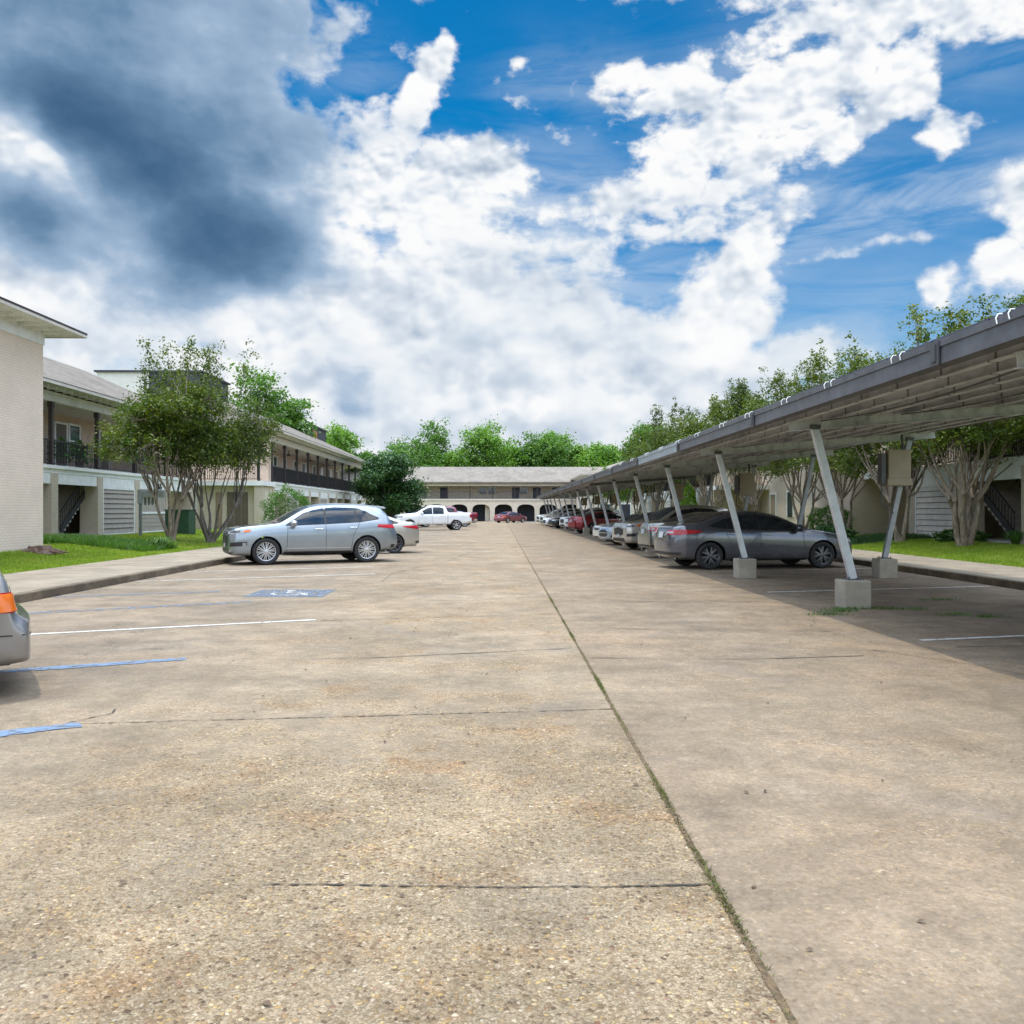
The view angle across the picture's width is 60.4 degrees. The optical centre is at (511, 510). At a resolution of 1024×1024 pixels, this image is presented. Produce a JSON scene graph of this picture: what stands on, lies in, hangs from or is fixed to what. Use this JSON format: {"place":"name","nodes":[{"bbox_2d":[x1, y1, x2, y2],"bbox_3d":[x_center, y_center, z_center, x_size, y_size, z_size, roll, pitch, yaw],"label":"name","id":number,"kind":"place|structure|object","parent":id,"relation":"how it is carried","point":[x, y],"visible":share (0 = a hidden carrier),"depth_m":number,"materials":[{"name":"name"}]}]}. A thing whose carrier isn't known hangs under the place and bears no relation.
{"place":"outdoors","nodes":[
{"label":"outdoors","id":0,"kind":"place"},
{"bbox_2d":[0,537,221,573],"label":"lawn grass","id":1,"kind":"structure","parent":0,"point":[100,554],"depth_m":24.17,"materials":[{"name":"plant"}]},
{"bbox_2d":[3,546,235,592],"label":"sidewalk","id":2,"kind":"structure","parent":0,"point":[17,582],"depth_m":20.30,"materials":[{"name":"concrete"}]},
{"bbox_2d":[104,530,263,545],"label":"lawn grass","id":3,"kind":"structure","parent":0,"point":[158,534],"depth_m":36.72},
{"bbox_2d":[3,519,408,573],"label":"lawn","id":4,"kind":"structure","parent":0,"point":[141,537],"depth_m":36.27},
{"bbox_2d":[20,545,68,553],"bbox_3d":[-13.095,1.072,24.425,1.417,0.235,0.901,0,0,-1],"label":"tree stump","id":5,"kind":"object","parent":4,"relation":"on","point":[44,549],"visible":0.88,"depth_m":24.22,"materials":[{"name":"brown wood"}]},
{"bbox_2d":[43,532,179,551],"bbox_3d":[-16.111,1.041,29.271,9.726,0.606,3.913,0,0,-1],"label":"ground cover","id":6,"kind":"object","parent":4,"relation":"on","point":[115,542],"visible":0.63,"depth_m":28.42,"materials":[{"name":"green plant"}]},
{"bbox_2d":[43,357,193,535],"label":"apartment building","id":7,"kind":"structure","parent":4,"relation":"on","point":[96,496],"depth_m":38.24,"materials":[{"name":"paint"}]},
{"bbox_2d":[54,421,67,465],"bbox_3d":[-20.100,-2.830,39.200,0.067,2.240,1.130,0,0,-1],"label":"door","id":8,"kind":"structure","parent":7,"relation":"in","point":[60,428],"depth_m":39.15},
{"bbox_2d":[46,436,77,465],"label":"potted plant","id":9,"kind":"object","parent":7,"relation":"on","point":[62,439],"visible":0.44,"depth_m":35.60,"materials":[{"name":"green plant"}]},
{"bbox_2d":[68,423,80,457],"bbox_3d":[-20.112,-3.210,40.448,0.077,1.540,1.080,0,0,-1],"label":"window","id":10,"kind":"structure","parent":7,"relation":"in","point":[74,431],"depth_m":40.36,"materials":[{"name":"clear glass"}]},
{"bbox_2d":[67,439,94,467],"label":"potted plant","id":11,"kind":"object","parent":7,"relation":"on","point":[79,441],"visible":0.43,"depth_m":37.07,"materials":[{"name":"green plant"}]},
{"bbox_2d":[99,430,109,470],"bbox_3d":[-20.158,-2.830,43.489,0.067,2.240,1.130,0,0,-1],"label":"door","id":12,"kind":"structure","parent":7,"relation":"in","point":[100,431],"depth_m":43.18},
{"bbox_2d":[136,443,144,465],"bbox_3d":[-20.212,-3.210,47.779,0.077,1.540,1.180,0,0,-1],"label":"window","id":13,"kind":"structure","parent":7,"relation":"in","point":[140,443],"depth_m":47.89,"materials":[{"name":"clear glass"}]},
{"bbox_2d":[137,490,164,535],"bbox_3d":[-14.799,0.140,36.102,1.070,2.020,0.200,0,0,-1],"label":"meter post","id":14,"kind":"object","parent":4,"relation":"on","point":[141,494],"visible":0.89,"depth_m":36.05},
{"bbox_2d":[144,536,174,545],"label":"grass tuft","id":15,"kind":"object","parent":4,"relation":"on","point":[162,539],"visible":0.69,"depth_m":29.82,"materials":[{"name":"green plant"}]},
{"bbox_2d":[78,335,253,540],"bbox_3d":[-13.476,-2.826,33.977,6.254,8.252,5.922,0,0,-1],"label":"crape myrtle","id":16,"kind":"object","parent":4,"relation":"on","point":[147,405],"visible":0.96,"depth_m":33.72,"materials":[{"name":"green plant"}]},
{"bbox_2d":[164,509,195,534],"bbox_3d":[-14.916,0.515,39.600,1.110,1.170,0.960,0,0,-1],"label":"utility cabinet","id":17,"kind":"object","parent":4,"relation":"on","point":[187,522],"visible":0.59,"depth_m":39.16,"materials":[{"name":"metal"}]},
{"bbox_2d":[135,338,286,542],"bbox_3d":[-11.979,-2.950,35.614,6.293,8.615,5.525,0,0,-38],"label":"crape myrtle","id":18,"kind":"object","parent":4,"relation":"on","point":[256,434],"visible":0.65,"depth_m":35.30,"materials":[{"name":"green plant"}]},
{"bbox_2d":[153,399,365,528],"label":"apartment building","id":19,"kind":"structure","parent":4,"relation":"on","point":[309,466],"depth_m":57.28,"materials":[{"name":"paint"}]},
{"bbox_2d":[94,370,230,400],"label":"roof pavilion","id":20,"kind":"structure","parent":19,"relation":"on","point":[122,378],"depth_m":59.66,"materials":[{"name":"white paint"}]},
{"bbox_2d":[216,492,221,528],"bbox_3d":[-17.222,-0.030,51.733,0.370,2.140,0.067,0,0,-1],"label":"door panel","id":21,"kind":"structure","parent":19,"relation":"in","point":[217,493],"depth_m":51.70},
{"bbox_2d":[227,492,233,527],"bbox_3d":[-16.562,-0.030,51.742,0.370,2.140,0.067,0,0,-1],"label":"door panel","id":22,"kind":"structure","parent":19,"relation":"in","point":[230,499],"depth_m":51.70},
{"bbox_2d":[234,492,240,525],"bbox_3d":[-16.142,-0.030,51.748,0.370,2.140,0.067,0,0,-1],"label":"door panel","id":23,"kind":"structure","parent":19,"relation":"in","point":[237,513],"depth_m":51.72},
{"bbox_2d":[241,492,247,524],"bbox_3d":[-15.722,-0.030,51.754,0.370,2.140,0.067,0,0,-1],"label":"door panel","id":24,"kind":"structure","parent":19,"relation":"in","point":[244,504],"depth_m":51.72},
{"bbox_2d":[273,455,276,465],"bbox_3d":[-17.022,-3.210,63.224,0.077,1.540,1.080,0,0,-1],"label":"window","id":25,"kind":"structure","parent":19,"relation":"in","point":[275,457],"depth_m":63.15,"materials":[{"name":"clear glass"}]},
{"bbox_2d":[301,462,304,485],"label":"door","id":26,"kind":"structure","parent":19,"relation":"in","point":[302,464],"depth_m":72.10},
{"bbox_2d":[303,425,326,441],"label":"roof pavilion","id":27,"kind":"structure","parent":19,"relation":"on","point":[321,436],"depth_m":102.47,"materials":[{"name":"white paint"}]},
{"bbox_2d":[228,357,324,436],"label":"broadleaf tree","id":28,"kind":"object","parent":4,"relation":"on","point":[292,416],"visible":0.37,"depth_m":81.41,"materials":[{"name":"green plant"}]},
{"bbox_2d":[259,483,310,522],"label":"round bush","id":29,"kind":"object","parent":4,"relation":"on","point":[294,493],"visible":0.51,"depth_m":47.42,"materials":[{"name":"green plant"}]},
{"bbox_2d":[323,420,372,478],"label":"broadleaf tree","id":30,"kind":"object","parent":4,"relation":"on","point":[339,437],"visible":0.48,"depth_m":123.80,"materials":[{"name":"green plant"}]},
{"bbox_2d":[340,449,374,473],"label":"broadleaf tree","id":31,"kind":"object","parent":4,"relation":"on","point":[365,453],"visible":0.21,"depth_m":128.59,"materials":[{"name":"green plant"}]},
{"bbox_2d":[0,521,789,1023],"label":"parking lot","id":32,"kind":"structure","parent":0,"point":[198,917],"depth_m":4.29,"materials":[{"name":"concrete"}]},
{"bbox_2d":[0,571,30,665],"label":"parked car","id":33,"kind":"object","parent":32,"relation":"on","point":[15,637],"visible":1,"depth_m":6.98,"materials":[{"name":"silver paint"}]},
{"bbox_2d":[0,657,185,736],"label":"stall line","id":34,"kind":"object","parent":32,"relation":"on","point":[24,730],"visible":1,"depth_m":8.28,"materials":[{"name":"paint"}]},
{"bbox_2d":[28,590,333,613],"bbox_3d":[-5.762,1.496,14.873,5.952,0.003,2.833,0,0,-25],"label":"stall line","id":35,"kind":"object","parent":32,"relation":"on","point":[290,595],"visible":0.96,"depth_m":15.55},
{"bbox_2d":[222,502,396,564],"bbox_3d":[-5.900,0.623,25.744,4.824,1.755,2.326,0,0,-26],"label":"parked car","id":36,"kind":"object","parent":32,"relation":"on","point":[327,528],"visible":1,"depth_m":25.05,"materials":[{"name":"silver paint"}]},
{"bbox_2d":[238,532,435,561],"bbox_3d":[-6.245,1.494,43.594,4.149,0.001,35.446,0,0,-1],"label":"stall line","id":37,"kind":"object","parent":32,"relation":"on","point":[331,559],"visible":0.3,"depth_m":29.41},
{"bbox_2d":[308,516,418,554],"bbox_3d":[-5.743,0.761,31.062,4.899,1.477,2.238,0,0,-25],"label":"parked car","id":38,"kind":"object","parent":32,"relation":"on","point":[407,533],"visible":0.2,"depth_m":31.03,"materials":[{"name":"beige paint"}]},
{"bbox_2d":[394,505,471,529],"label":"pickup truck","id":39,"kind":"object","parent":32,"relation":"on","point":[434,515],"visible":0.85,"depth_m":67.61,"materials":[{"name":"white paint"}]},
{"bbox_2d":[420,506,476,526],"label":"pickup truck","id":40,"kind":"object","parent":32,"relation":"on","point":[450,509],"visible":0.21,"depth_m":82.44,"materials":[{"name":"red paint"}]},
{"bbox_2d":[71,534,1021,886],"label":"pavement joint","id":41,"kind":"object","parent":32,"relation":"on","point":[553,710],"visible":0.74,"depth_m":6.40,"materials":[{"name":"concrete"}]},
{"bbox_2d":[508,525,797,1023],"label":"pavement joint","id":42,"kind":"object","parent":32,"relation":"on","point":[773,987],"visible":0.9,"depth_m":3.41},
{"bbox_2d":[546,593,789,1022],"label":"joint moss","id":43,"kind":"object","parent":42,"relation":"on","point":[598,682],"visible":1,"depth_m":3.77,"materials":[{"name":"plant"}]},
{"bbox_2d":[0,0,1023,464],"label":"sky","id":44,"kind":"structure","parent":0,"point":[583,217],"materials":[{"name":"blue"}]},
{"bbox_2d":[507,521,1023,1023],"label":"parking lot","id":45,"kind":"structure","parent":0,"point":[841,855],"depth_m":5.44,"materials":[{"name":"concrete"}]},
{"bbox_2d":[494,512,526,522],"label":"parked car","id":46,"kind":"object","parent":45,"relation":"on","point":[508,517],"visible":1,"depth_m":109.90,"materials":[{"name":"red paint"}]},
{"bbox_2d":[31,567,1023,640],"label":"stall line","id":47,"kind":"object","parent":45,"relation":"on","point":[357,574],"visible":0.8,"depth_m":11.67,"materials":[{"name":"paint"}]},
{"bbox_2d":[64,564,1018,1004],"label":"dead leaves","id":48,"kind":"object","parent":45,"relation":"on","point":[266,1002],"visible":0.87,"depth_m":4.68,"materials":[{"name":"brown plant"}]},
{"bbox_2d":[536,508,562,521],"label":"parked car","id":49,"kind":"object","parent":45,"relation":"on","point":[537,518],"visible":0.16,"depth_m":96.24,"materials":[{"name":"white paint"}]},
{"bbox_2d":[542,511,575,526],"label":"parked car","id":50,"kind":"object","parent":45,"relation":"on","point":[545,521],"visible":0.23,"depth_m":80.58,"materials":[{"name":"white paint"}]},
{"bbox_2d":[540,508,583,525],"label":"parked car","id":51,"kind":"object","parent":45,"relation":"on","point":[542,517],"visible":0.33,"depth_m":87.74,"materials":[{"name":"paint"}]},
{"bbox_2d":[548,511,580,527],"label":"parked car","id":52,"kind":"object","parent":45,"relation":"on","point":[553,522],"visible":0.17,"depth_m":74.49,"materials":[{"name":"black paint"}]},
{"bbox_2d":[559,507,620,528],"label":"parked car","id":53,"kind":"object","parent":45,"relation":"on","point":[563,521],"visible":0.34,"depth_m":67.39,"materials":[{"name":"white paint"}]},
{"bbox_2d":[568,511,621,533],"bbox_3d":[6.177,0.766,58.927,5.030,1.467,2.306,0,0,-23],"label":"parked car","id":54,"kind":"object","parent":45,"relation":"on","point":[576,523],"visible":0.49,"depth_m":57.77,"materials":[{"name":"red paint"}]},
{"bbox_2d":[593,513,642,535],"bbox_3d":[6.462,0.796,43.854,4.778,1.409,2.138,0,0,-15],"label":"parked car","id":55,"kind":"object","parent":45,"relation":"on","point":[596,530],"visible":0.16,"depth_m":43.54,"materials":[{"name":"paint"}]},
{"bbox_2d":[598,512,654,543],"bbox_3d":[6.364,0.761,39.505,4.899,1.477,2.238,0,0,-15],"label":"parked car","id":56,"kind":"object","parent":45,"relation":"on","point":[605,532],"visible":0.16,"depth_m":39.00,"materials":[{"name":"white paint"}]},
{"bbox_2d":[612,504,727,547],"bbox_3d":[6.425,0.623,34.643,4.824,1.755,2.345,0,0,-15],"label":"parked car","id":57,"kind":"object","parent":45,"relation":"on","point":[626,532],"visible":0.41,"depth_m":34.01,"materials":[{"name":"beige paint"}]},
{"bbox_2d":[638,512,712,549],"bbox_3d":[6.629,0.766,28.638,5.030,1.467,2.306,0,0,-12],"label":"parked car","id":58,"kind":"object","parent":45,"relation":"on","point":[646,535],"visible":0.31,"depth_m":27.91,"materials":[{"name":"silver paint"}]},
{"bbox_2d":[654,510,851,569],"bbox_3d":[6.433,0.739,23.601,5.169,1.521,2.306,0,0,-11],"label":"parked car","id":59,"kind":"object","parent":45,"relation":"on","point":[707,541],"visible":0.91,"depth_m":22.71,"materials":[{"name":"grey paint"}]},
{"bbox_2d":[536,304,1023,607],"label":"solar carport","id":60,"kind":"object","parent":45,"relation":"on","point":[972,374],"visible":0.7,"depth_m":13.74,"materials":[{"name":"metal"}]},
{"bbox_2d":[802,597,1011,617],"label":"crack weeds","id":61,"kind":"object","parent":45,"relation":"on","point":[856,609],"visible":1,"depth_m":13.12,"materials":[{"name":"green plant"}]},
{"bbox_2d":[852,549,1023,580],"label":"sidewalk","id":62,"kind":"structure","parent":0,"point":[1000,571],"depth_m":21.78,"materials":[{"name":"concrete"}]},
{"bbox_2d":[852,534,1023,567],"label":"lawn","id":63,"kind":"structure","parent":0,"point":[957,550],"depth_m":26.79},
{"bbox_2d":[603,440,662,513],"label":"crape myrtle","id":64,"kind":"object","parent":63,"relation":"on","point":[631,449],"visible":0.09,"depth_m":86.74,"materials":[{"name":"green plant"}]},
{"bbox_2d":[620,425,680,510],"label":"crape myrtle","id":65,"kind":"object","parent":63,"relation":"on","point":[655,498],"visible":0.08,"depth_m":76.13,"materials":[{"name":"green plant"}]},
{"bbox_2d":[636,397,709,505],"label":"crape myrtle","id":66,"kind":"object","parent":63,"relation":"on","point":[655,444],"visible":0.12,"depth_m":66.58,"materials":[{"name":"green plant"}]},
{"bbox_2d":[641,474,711,512],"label":"apartment building","id":67,"kind":"structure","parent":63,"relation":"on","point":[649,503],"depth_m":78.96,"materials":[{"name":"paint"}]},
{"bbox_2d":[680,480,697,504],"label":"vine column","id":68,"kind":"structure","parent":63,"relation":"on","point":[691,491],"depth_m":58.40,"materials":[{"name":"green plant"}]},
{"bbox_2d":[657,390,761,506],"bbox_3d":[13.167,-3.269,57.967,7.848,9.219,7.469,0,0,-1],"label":"crape myrtle","id":69,"kind":"object","parent":63,"relation":"on","point":[687,430],"visible":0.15,"depth_m":58.03,"materials":[{"name":"green plant"}]},
{"bbox_2d":[702,378,803,510],"bbox_3d":[13.634,-3.159,50.694,6.699,8.997,7.237,0,0,40],"label":"crape myrtle","id":70,"kind":"object","parent":63,"relation":"on","point":[739,395],"visible":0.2,"depth_m":50.23,"materials":[{"name":"green plant"}]},
{"bbox_2d":[713,463,813,528],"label":"apartment building","id":71,"kind":"structure","parent":63,"relation":"on","point":[775,499],"depth_m":59.15,"materials":[{"name":"paint"}]},
{"bbox_2d":[738,497,751,510],"bbox_3d":[16.550,0.025,62.479,1.000,2.050,0.096,0,0,-1],"label":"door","id":72,"kind":"structure","parent":71,"relation":"in","point":[740,504],"depth_m":62.43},
{"bbox_2d":[770,493,776,515],"bbox_3d":[17.750,-0.075,59.798,0.068,2.250,1.300,0,0,-1],"label":"door","id":73,"kind":"structure","parent":71,"relation":"in","point":[773,496],"depth_m":59.73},
{"bbox_2d":[786,491,793,516],"bbox_3d":[17.798,-0.450,56.298,0.068,1.700,1.300,0,0,-1],"label":"window","id":74,"kind":"structure","parent":71,"relation":"in","point":[789,507],"depth_m":56.43,"materials":[{"name":"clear glass"}]},
{"bbox_2d":[733,358,842,527],"bbox_3d":[14.848,-2.966,43.164,7.345,8.612,6.240,0,0,-1],"label":"crape myrtle","id":75,"kind":"object","parent":63,"relation":"on","point":[795,384],"visible":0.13,"depth_m":43.29,"materials":[{"name":"green plant"}]},
{"bbox_2d":[807,503,853,531],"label":"hedge","id":76,"kind":"object","parent":63,"relation":"on","point":[818,515],"visible":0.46,"depth_m":41.42,"materials":[{"name":"green plant"}]},
{"bbox_2d":[780,338,892,527],"bbox_3d":[14.470,-2.997,37.739,6.753,8.673,6.594,0,0,-1],"label":"crape myrtle","id":77,"kind":"object","parent":63,"relation":"on","point":[814,378],"visible":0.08,"depth_m":37.16,"materials":[{"name":"green plant"}]},
{"bbox_2d":[813,524,859,537],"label":"round bush","id":78,"kind":"object","parent":63,"relation":"on","point":[849,531],"visible":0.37,"depth_m":35.71,"materials":[{"name":"green plant"}]},
{"bbox_2d":[847,531,935,544],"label":"ground cover","id":79,"kind":"object","parent":63,"relation":"on","point":[867,538],"visible":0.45,"depth_m":33.85,"materials":[{"name":"green plant"}]},
{"bbox_2d":[831,330,953,542],"bbox_3d":[14.390,-2.706,32.771,5.199,8.092,5.686,0,0,-1],"label":"crape myrtle","id":80,"kind":"object","parent":63,"relation":"on","point":[888,493],"visible":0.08,"depth_m":33.06,"materials":[{"name":"green plant"}]},
{"bbox_2d":[871,292,1023,546],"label":"crape myrtle","id":81,"kind":"object","parent":63,"relation":"on","point":[998,432],"visible":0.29,"depth_m":28.29,"materials":[{"name":"green plant"}]},
{"bbox_2d":[931,529,991,541],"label":"round bush","id":82,"kind":"object","parent":63,"relation":"on","point":[946,535],"visible":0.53,"depth_m":30.65,"materials":[{"name":"green plant"}]},
{"bbox_2d":[909,427,1023,544],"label":"apartment building","id":83,"kind":"structure","parent":63,"relation":"on","point":[1002,511],"depth_m":32.48,"materials":[{"name":"paint"}]},
{"bbox_2d":[963,290,1023,325],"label":"crape myrtle","id":84,"kind":"object","parent":63,"relation":"on","point":[1020,301],"visible":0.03,"depth_m":22.43,"materials":[{"name":"green plant"}]},
{"bbox_2d":[1000,530,1023,544],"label":"round bush","id":85,"kind":"object","parent":63,"relation":"on","point":[1015,537],"visible":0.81,"depth_m":27.71,"materials":[{"name":"green plant"}]},
{"label":"ground","id":86,"kind":"structure","parent":0,"visible":0},
{"bbox_2d":[0,296,87,551],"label":"brick building","id":87,"kind":"structure","parent":86,"relation":"on","point":[25,332],"depth_m":24.50,"materials":[{"name":"brick"}]},
{"bbox_2d":[13,525,419,602],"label":"kerb","id":88,"kind":"structure","parent":86,"relation":"on","point":[31,595],"depth_m":17.71,"materials":[{"name":"concrete"}]},
{"bbox_2d":[347,449,432,516],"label":"magnolia tree","id":89,"kind":"object","parent":86,"relation":"on","point":[382,477],"visible":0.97,"depth_m":76.90,"materials":[{"name":"green plant"}]},
{"bbox_2d":[377,417,454,466],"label":"broadleaf tree","id":90,"kind":"object","parent":86,"relation":"on","point":[428,455],"visible":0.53,"depth_m":148.14,"materials":[{"name":"green plant"}]},
{"bbox_2d":[439,452,477,466],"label":"broadleaf tree","id":91,"kind":"object","parent":86,"relation":"on","point":[450,457],"visible":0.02,"depth_m":155.81,"materials":[{"name":"green plant"}]},
{"bbox_2d":[339,467,602,520],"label":"apartment building","id":92,"kind":"structure","parent":86,"relation":"on","point":[486,493],"depth_m":127.36,"materials":[{"name":"beige paint"}]},
{"bbox_2d":[439,487,446,498],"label":"door","id":93,"kind":"structure","parent":92,"relation":"in","point":[441,489],"depth_m":127.44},
{"bbox_2d":[479,487,486,493],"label":"window","id":94,"kind":"structure","parent":92,"relation":"in","point":[482,490],"depth_m":127.50,"materials":[{"name":"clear glass"}]},
{"bbox_2d":[487,487,495,493],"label":"window","id":95,"kind":"structure","parent":92,"relation":"in","point":[489,489],"depth_m":127.53,"materials":[{"name":"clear glass"}]},
{"bbox_2d":[511,487,519,498],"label":"door","id":96,"kind":"structure","parent":92,"relation":"in","point":[517,496],"depth_m":127.59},
{"bbox_2d":[519,487,527,493],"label":"window","id":97,"kind":"structure","parent":92,"relation":"in","point":[524,490],"depth_m":127.59,"materials":[{"name":"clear glass"}]},
{"bbox_2d":[532,487,540,498],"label":"door","id":98,"kind":"structure","parent":92,"relation":"in","point":[534,489],"depth_m":127.62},
{"bbox_2d":[445,414,532,466],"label":"broadleaf tree","id":99,"kind":"object","parent":86,"relation":"on","point":[490,448],"visible":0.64,"depth_m":148.48,"materials":[{"name":"green plant"}]},
{"bbox_2d":[500,430,584,466],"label":"broadleaf tree","id":100,"kind":"object","parent":86,"relation":"on","point":[550,445],"visible":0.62,"depth_m":147.64,"materials":[{"name":"green plant"}]},
{"bbox_2d":[535,428,587,465],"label":"broadleaf tree","id":101,"kind":"object","parent":86,"relation":"on","point":[579,447],"visible":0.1,"depth_m":150.59,"materials":[{"name":"green plant"}]},
{"bbox_2d":[568,441,623,466],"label":"broadleaf tree","id":102,"kind":"object","parent":86,"relation":"on","point":[597,455],"visible":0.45,"depth_m":147.62,"materials":[{"name":"green plant"}]},
{"bbox_2d":[581,466,632,508],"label":"crape myrtle","id":103,"kind":"object","parent":86,"relation":"on","point":[621,497],"visible":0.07,"depth_m":99.96,"materials":[{"name":"green plant"}]},
{"bbox_2d":[570,461,646,516],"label":"apartment building","id":104,"kind":"structure","parent":86,"relation":"on","point":[630,509],"depth_m":108.20,"materials":[{"name":"beige paint"}]},
{"bbox_2d":[621,503,630,516],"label":"door","id":105,"kind":"structure","parent":104,"relation":"in","point":[628,512],"depth_m":108.15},
{"bbox_2d":[618,420,667,461],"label":"broadleaf tree","id":106,"kind":"object","parent":86,"relation":"on","point":[642,426],"visible":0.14,"depth_m":139.18,"materials":[{"name":"green plant"}]},
{"bbox_2d":[814,442,959,533],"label":"brick building","id":107,"kind":"structure","parent":86,"relation":"on","point":[870,512],"depth_m":41.24,"materials":[{"name":"brick"}]},
{"bbox_2d":[833,558,1023,589],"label":"kerb","id":108,"kind":"structure","parent":86,"relation":"on","point":[1000,582],"depth_m":19.13,"materials":[{"name":"concrete"}]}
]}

